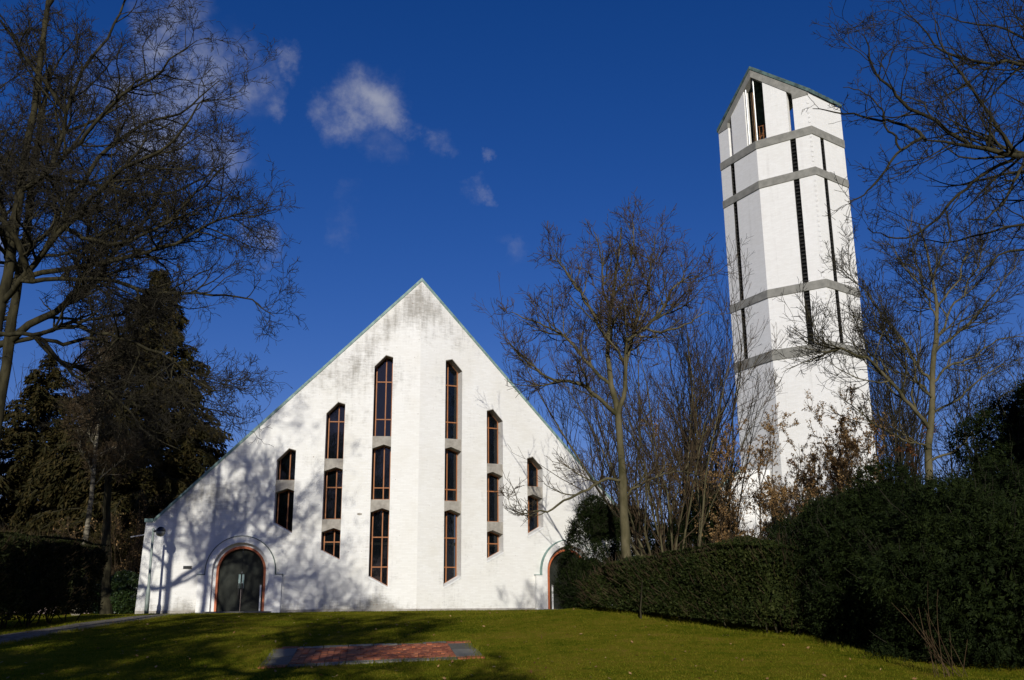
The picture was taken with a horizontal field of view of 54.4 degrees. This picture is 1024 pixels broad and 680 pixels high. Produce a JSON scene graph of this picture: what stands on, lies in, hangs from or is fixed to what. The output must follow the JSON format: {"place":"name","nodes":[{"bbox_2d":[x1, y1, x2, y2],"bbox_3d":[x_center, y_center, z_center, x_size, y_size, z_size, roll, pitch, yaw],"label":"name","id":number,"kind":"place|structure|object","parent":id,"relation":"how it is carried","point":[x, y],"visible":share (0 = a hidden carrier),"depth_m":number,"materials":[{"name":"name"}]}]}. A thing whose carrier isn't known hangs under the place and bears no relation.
{"place":"outdoors","nodes":[
{"label":"outdoors","id":0,"kind":"place"},
{"bbox_2d":[0,613,202,643],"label":"path","id":1,"kind":"structure","parent":0,"point":[17,636],"depth_m":28.21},
{"bbox_2d":[0,606,1023,679],"bbox_3d":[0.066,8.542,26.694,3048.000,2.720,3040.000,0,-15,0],"label":"lawn","id":2,"kind":"structure","parent":0,"point":[601,642],"depth_m":18.18,"materials":[{"name":"green plant"}]},
{"bbox_2d":[0,476,20,531],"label":"spruce tree","id":3,"kind":"object","parent":2,"relation":"on","point":[8,491],"visible":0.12,"depth_m":51.25,"materials":[{"name":"green plant"}]},
{"bbox_2d":[0,354,95,612],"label":"spruce tree","id":4,"kind":"object","parent":2,"relation":"on","point":[29,455],"visible":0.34,"depth_m":55.47,"materials":[{"name":"green plant"}]},
{"bbox_2d":[0,524,111,628],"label":"clipped hedge","id":5,"kind":"object","parent":2,"relation":"on","point":[37,576],"visible":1,"depth_m":29.68,"materials":[{"name":"green plant"}]},
{"bbox_2d":[0,345,134,504],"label":"bare tree","id":6,"kind":"object","parent":2,"relation":"on","point":[28,367],"visible":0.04,"depth_m":63.13,"materials":[{"name":"brown plant"}]},
{"bbox_2d":[18,404,135,610],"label":"spruce tree","id":7,"kind":"object","parent":2,"relation":"on","point":[44,507],"depth_m":55.09,"materials":[{"name":"green plant"}]},
{"bbox_2d":[51,522,136,613],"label":"evergreen bush","id":8,"kind":"object","parent":2,"relation":"on","point":[121,555],"visible":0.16,"depth_m":44.79,"materials":[{"name":"green plant"}]},
{"bbox_2d":[0,0,201,439],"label":"oak tree","id":9,"kind":"object","parent":2,"relation":"on","point":[7,344],"visible":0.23,"depth_m":27.55,"materials":[{"name":"brown plant"}]},
{"bbox_2d":[58,326,146,614],"bbox_3d":[-16.092,4.917,39.088,3.699,11.734,3.910,0,-15,0],"label":"birch tree","id":10,"kind":"object","parent":2,"relation":"on","point":[91,457],"visible":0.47,"depth_m":39.02,"materials":[{"name":"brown plant"}]},
{"bbox_2d":[53,481,166,578],"bbox_3d":[-17.637,9.204,44.257,4.929,5.906,5.029,0,-15,0],"label":"brown leaved shrub","id":11,"kind":"object","parent":2,"relation":"on","point":[135,553],"visible":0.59,"depth_m":43.34,"materials":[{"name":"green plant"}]},
{"bbox_2d":[53,298,172,614],"bbox_3d":[-16.704,4.503,41.321,4.661,13.716,5.955,6,-16,-23],"label":"bare tree","id":12,"kind":"object","parent":2,"relation":"on","point":[106,607],"visible":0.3,"depth_m":40.44,"materials":[{"name":"brown plant"}]},
{"bbox_2d":[92,559,138,613],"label":"holly bush","id":13,"kind":"object","parent":2,"relation":"on","point":[124,588],"visible":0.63,"depth_m":39.92,"materials":[{"name":"green plant"}]},
{"bbox_2d":[85,499,152,613],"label":"evergreen bush","id":14,"kind":"object","parent":2,"relation":"on","point":[126,521],"visible":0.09,"depth_m":47.07,"materials":[{"name":"green plant"}]},
{"bbox_2d":[9,268,241,613],"bbox_3d":[-18.245,5.064,50.499,11.995,18.405,11.686,-13,-20,38],"label":"spruce tree","id":15,"kind":"object","parent":2,"relation":"on","point":[176,474],"visible":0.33,"depth_m":48.61,"materials":[{"name":"green plant"}]},
{"bbox_2d":[43,313,208,613],"bbox_3d":[-27.635,8.597,68.893,10.275,20.206,18.071,6,-16,-23],"label":"bare tree","id":16,"kind":"object","parent":2,"relation":"on","point":[81,359],"visible":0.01,"depth_m":63.97,"materials":[{"name":"brown plant"}]},
{"bbox_2d":[0,0,306,478],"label":"oak tree","id":17,"kind":"object","parent":2,"relation":"on","point":[14,224],"visible":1,"depth_m":22.79,"materials":[{"name":"brown plant"}]},
{"bbox_2d":[144,527,165,613],"bbox_3d":[-13.821,8.962,38.598,0.545,3.422,0.381,5,-16,-21],"label":"street lamp","id":18,"kind":"object","parent":2,"relation":"on","point":[160,531],"visible":0.99,"depth_m":38.66,"materials":[{"name":"grey metal"}]},
{"bbox_2d":[164,391,261,564],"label":"bare tree","id":19,"kind":"object","parent":2,"relation":"on","point":[236,418],"visible":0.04,"depth_m":62.58,"materials":[{"name":"brown plant"}]},
{"bbox_2d":[257,640,484,668],"bbox_3d":[-2.463,5.674,17.794,3.780,0.493,2.622,2,-15,-7],"label":"paved patch","id":20,"kind":"object","parent":2,"relation":"on","point":[284,656],"visible":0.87,"depth_m":17.73,"materials":[{"name":"brick"}]},
{"bbox_2d":[130,278,634,613],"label":"church","id":21,"kind":"structure","parent":2,"relation":"on","point":[402,422],"depth_m":42.23,"materials":[{"name":"white paint"}]},
{"bbox_2d":[217,549,242,611],"bbox_3d":[-11.434,9.852,40.401,0.887,2.723,0.157,0,-15,0],"label":"door","id":22,"kind":"structure","parent":21,"relation":"in","point":[230,573],"depth_m":40.38,"materials":[{"name":"metal"}]},
{"bbox_2d":[240,549,263,610],"bbox_3d":[-10.532,9.858,40.446,0.885,2.723,0.150,1,-15,-5],"label":"door","id":23,"kind":"structure","parent":21,"relation":"in","point":[252,567],"depth_m":40.47,"materials":[{"name":"metal"}]},
{"bbox_2d":[277,490,293,530],"bbox_3d":[-9.425,7.155,41.542,0.700,1.836,0.064,1,-15,-5],"label":"window","id":24,"kind":"structure","parent":21,"relation":"in","point":[285,490],"depth_m":41.55,"materials":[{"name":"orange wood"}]},
{"bbox_2d":[279,450,293,479],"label":"window","id":25,"kind":"structure","parent":21,"relation":"in","point":[290,451],"depth_m":42.00,"materials":[{"name":"orange wood"}]},
{"bbox_2d":[323,529,340,558],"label":"window","id":26,"kind":"structure","parent":21,"relation":"in","point":[334,541],"depth_m":41.36,"materials":[{"name":"orange wood"}]},
{"bbox_2d":[325,468,342,518],"bbox_3d":[-7.473,6.480,41.914,0.710,2.155,0.065,1,-15,-5],"label":"window","id":27,"kind":"structure","parent":21,"relation":"in","point":[336,469],"depth_m":41.92,"materials":[{"name":"orange wood"}]},
{"bbox_2d":[327,404,344,458],"bbox_3d":[-7.493,3.921,42.608,0.710,2.432,0.065,1,-15,-5],"label":"window","id":28,"kind":"structure","parent":21,"relation":"in","point":[338,421],"depth_m":42.60,"materials":[{"name":"orange wood"}]},
{"bbox_2d":[371,509,388,585],"bbox_3d":[-5.490,8.658,41.512,0.720,3.201,0.065,1,-15,-5],"label":"window","id":29,"kind":"structure","parent":21,"relation":"in","point":[382,510],"depth_m":41.51,"materials":[{"name":"orange wood"}]},
{"bbox_2d":[373,446,390,499],"bbox_3d":[-5.514,5.652,42.328,0.720,2.318,0.065,1,-15,-5],"label":"window","id":30,"kind":"structure","parent":21,"relation":"in","point":[383,487],"depth_m":42.25,"materials":[{"name":"orange wood"}]},
{"bbox_2d":[375,358,392,435],"bbox_3d":[-5.538,2.479,43.190,0.720,3.554,0.065,1,-15,-5],"label":"window","id":31,"kind":"structure","parent":21,"relation":"in","point":[386,382],"depth_m":43.16,"materials":[{"name":"orange wood"}]},
{"bbox_2d":[443,510,456,583],"bbox_3d":[-2.710,8.843,42.272,0.770,3.201,0.065,7,-17,-25],"label":"window","id":32,"kind":"structure","parent":21,"relation":"in","point":[445,537],"depth_m":42.33,"materials":[{"name":"orange wood"}]},
{"bbox_2d":[444,448,456,500],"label":"window","id":33,"kind":"structure","parent":21,"relation":"in","point":[447,449],"depth_m":43.13,"materials":[{"name":"orange wood"}]},
{"bbox_2d":[445,362,457,438],"bbox_3d":[-2.758,2.664,43.949,0.770,3.554,0.065,7,-17,-25],"label":"window","id":34,"kind":"structure","parent":21,"relation":"in","point":[448,363],"depth_m":43.98,"materials":[{"name":"orange wood"}]},
{"bbox_2d":[487,411,497,463],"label":"window","id":35,"kind":"structure","parent":21,"relation":"in","point":[488,412],"depth_m":44.41,"materials":[{"name":"orange wood"}]},
{"bbox_2d":[487,473,498,521],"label":"window","id":36,"kind":"structure","parent":21,"relation":"in","point":[488,474],"depth_m":43.69,"materials":[{"name":"orange wood"}]},
{"bbox_2d":[487,531,498,557],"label":"window","id":37,"kind":"structure","parent":21,"relation":"in","point":[488,543],"depth_m":43.24,"materials":[{"name":"orange wood"}]},
{"bbox_2d":[527,458,537,486],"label":"window","id":38,"kind":"structure","parent":21,"relation":"in","point":[528,458],"depth_m":44.85,"materials":[{"name":"orange wood"}]},
{"bbox_2d":[528,495,537,532],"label":"window","id":39,"kind":"structure","parent":21,"relation":"in","point":[529,495],"depth_m":44.41,"materials":[{"name":"orange wood"}]},
{"bbox_2d":[549,553,561,608],"bbox_3d":[1.951,10.692,43.877,0.885,2.723,0.065,7,-17,-25],"label":"door","id":40,"kind":"structure","parent":21,"relation":"in","point":[552,571],"depth_m":43.82,"materials":[{"name":"metal"}]},
{"bbox_2d":[0,608,1007,679],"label":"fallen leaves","id":41,"kind":"object","parent":2,"relation":"on","point":[402,647],"visible":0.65,"depth_m":18.52,"materials":[{"name":"brown plant"}]},
{"bbox_2d":[503,326,668,503],"bbox_3d":[3.691,7.610,62.415,10.757,18.196,11.447,5,-16,-20],"label":"bare tree","id":42,"kind":"object","parent":2,"relation":"on","point":[565,428],"visible":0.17,"depth_m":64.17,"materials":[{"name":"brown plant"}]},
{"bbox_2d":[550,489,632,608],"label":"conical yew","id":43,"kind":"object","parent":2,"relation":"on","point":[569,573],"visible":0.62,"depth_m":26.66,"materials":[{"name":"green plant"}]},
{"bbox_2d":[577,502,653,545],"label":"evergreen bush","id":44,"kind":"object","parent":2,"relation":"on","point":[633,518],"visible":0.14,"depth_m":39.70,"materials":[{"name":"green plant"}]},
{"bbox_2d":[488,186,746,608],"bbox_3d":[2.570,1.226,25.070,6.741,11.162,4.433,2,-15,-10],"label":"bare tree","id":45,"kind":"object","parent":2,"relation":"on","point":[599,316],"visible":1,"depth_m":25.14,"materials":[{"name":"brown plant"}]},
{"bbox_2d":[471,252,798,556],"bbox_3d":[5.002,3.277,38.556,10.523,14.068,11.042,-9,-17,29],"label":"multi stem shrub","id":46,"kind":"object","parent":2,"relation":"on","point":[660,528],"visible":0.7,"depth_m":38.19,"materials":[{"name":"brown plant"}]},
{"bbox_2d":[569,287,736,548],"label":"bare tree","id":47,"kind":"object","parent":2,"relation":"on","point":[681,392],"visible":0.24,"depth_m":66.26,"materials":[{"name":"brown plant"}]},
{"bbox_2d":[555,231,782,540],"bbox_3d":[6.932,3.509,44.930,9.386,16.879,9.583,4,-16,-17],"label":"bare tree","id":48,"kind":"object","parent":2,"relation":"on","point":[690,382],"visible":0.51,"depth_m":43.72,"materials":[{"name":"brown plant"}]},
{"bbox_2d":[630,480,744,558],"bbox_3d":[7.201,8.678,41.379,6.276,5.956,3.826,0,-15,0],"label":"bare shrub","id":49,"kind":"object","parent":2,"relation":"on","point":[692,537],"visible":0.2,"depth_m":41.10,"materials":[{"name":"brown plant"}]},
{"bbox_2d":[572,525,825,634],"bbox_3d":[3.893,5.335,21.904,2.396,2.278,7.112,11,-19,-35],"label":"hedge","id":50,"kind":"object","parent":2,"relation":"on","point":[735,576],"visible":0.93,"depth_m":20.47,"materials":[{"name":"green plant"}]},
{"bbox_2d":[709,469,771,537],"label":"link building","id":51,"kind":"structure","parent":2,"relation":"on","point":[751,517],"depth_m":50.10,"materials":[{"name":"white paint"}]},
{"bbox_2d":[641,402,856,542],"bbox_3d":[9.326,6.425,39.290,5.891,8.250,6.925,5,-16,-19],"label":"brown leaved shrub","id":52,"kind":"object","parent":2,"relation":"on","point":[734,511],"visible":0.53,"depth_m":39.68,"materials":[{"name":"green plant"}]},
{"bbox_2d":[717,66,876,517],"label":"bell tower","id":53,"kind":"structure","parent":2,"relation":"on","point":[780,185],"depth_m":52.50,"materials":[{"name":"white paint"}]},
{"bbox_2d":[737,384,906,538],"bbox_3d":[11.500,5.792,37.791,6.860,8.674,5.831,-8,-17,26],"label":"brown leaved shrub","id":54,"kind":"object","parent":2,"relation":"on","point":[839,467],"visible":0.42,"depth_m":37.25,"materials":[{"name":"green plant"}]},
{"bbox_2d":[748,442,967,652],"bbox_3d":[7.700,4.379,20.129,5.744,4.300,6.548,0,-15,0],"label":"yew bush","id":55,"kind":"object","parent":2,"relation":"on","point":[822,527],"visible":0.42,"depth_m":18.94,"materials":[{"name":"green plant"}]},
{"bbox_2d":[786,411,940,495],"bbox_3d":[14.101,6.570,39.776,5.539,8.151,3.783,0,-15,0],"label":"rust leaved shrub","id":56,"kind":"object","parent":2,"relation":"on","point":[909,450],"visible":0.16,"depth_m":39.87,"materials":[{"name":"brown plant"}]},
{"bbox_2d":[767,176,1023,479],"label":"bare tree","id":57,"kind":"object","parent":2,"relation":"on","point":[895,333],"visible":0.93,"depth_m":31.93,"materials":[{"name":"brown plant"}]},
{"bbox_2d":[860,272,960,483],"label":"bare tree","id":58,"kind":"object","parent":2,"relation":"on","point":[898,455],"visible":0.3,"depth_m":58.24,"materials":[{"name":"brown plant"}]},
{"bbox_2d":[801,0,1023,303],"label":"oak tree","id":59,"kind":"object","parent":2,"relation":"on","point":[1012,152],"visible":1,"depth_m":14.84,"materials":[{"name":"brown plant"}]},
{"bbox_2d":[861,302,964,483],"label":"bare tree","id":60,"kind":"object","parent":2,"relation":"on","point":[923,383],"visible":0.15,"depth_m":64.64,"materials":[{"name":"brown plant"}]},
{"bbox_2d":[822,443,1023,671],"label":"yew bush","id":61,"kind":"object","parent":2,"relation":"on","point":[979,608],"visible":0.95,"depth_m":16.23,"materials":[{"name":"green plant"}]},
{"bbox_2d":[900,584,967,676],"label":"dry stems","id":62,"kind":"object","parent":2,"relation":"on","point":[935,655],"visible":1,"depth_m":14.80,"materials":[{"name":"plant"}]},
{"bbox_2d":[868,293,1015,482],"bbox_3d":[28.697,5.849,60.027,14.200,20.020,10.329,7,-17,-25],"label":"bare tree","id":63,"kind":"object","parent":2,"relation":"on","point":[974,437],"visible":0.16,"depth_m":61.11,"materials":[{"name":"brown plant"}]},
{"bbox_2d":[908,336,1020,478],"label":"tree","id":64,"kind":"object","parent":2,"relation":"on","point":[966,432],"visible":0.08,"depth_m":61.09,"materials":[{"name":"brown plant"}]},
{"bbox_2d":[911,368,1023,498],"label":"yew bush","id":65,"kind":"object","parent":2,"relation":"on","point":[1011,420],"visible":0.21,"depth_m":21.11,"materials":[{"name":"green plant"}]},
{"bbox_2d":[0,0,1023,613],"label":"sky","id":66,"kind":"structure","parent":0,"point":[434,141],"materials":[{"name":"blue"}]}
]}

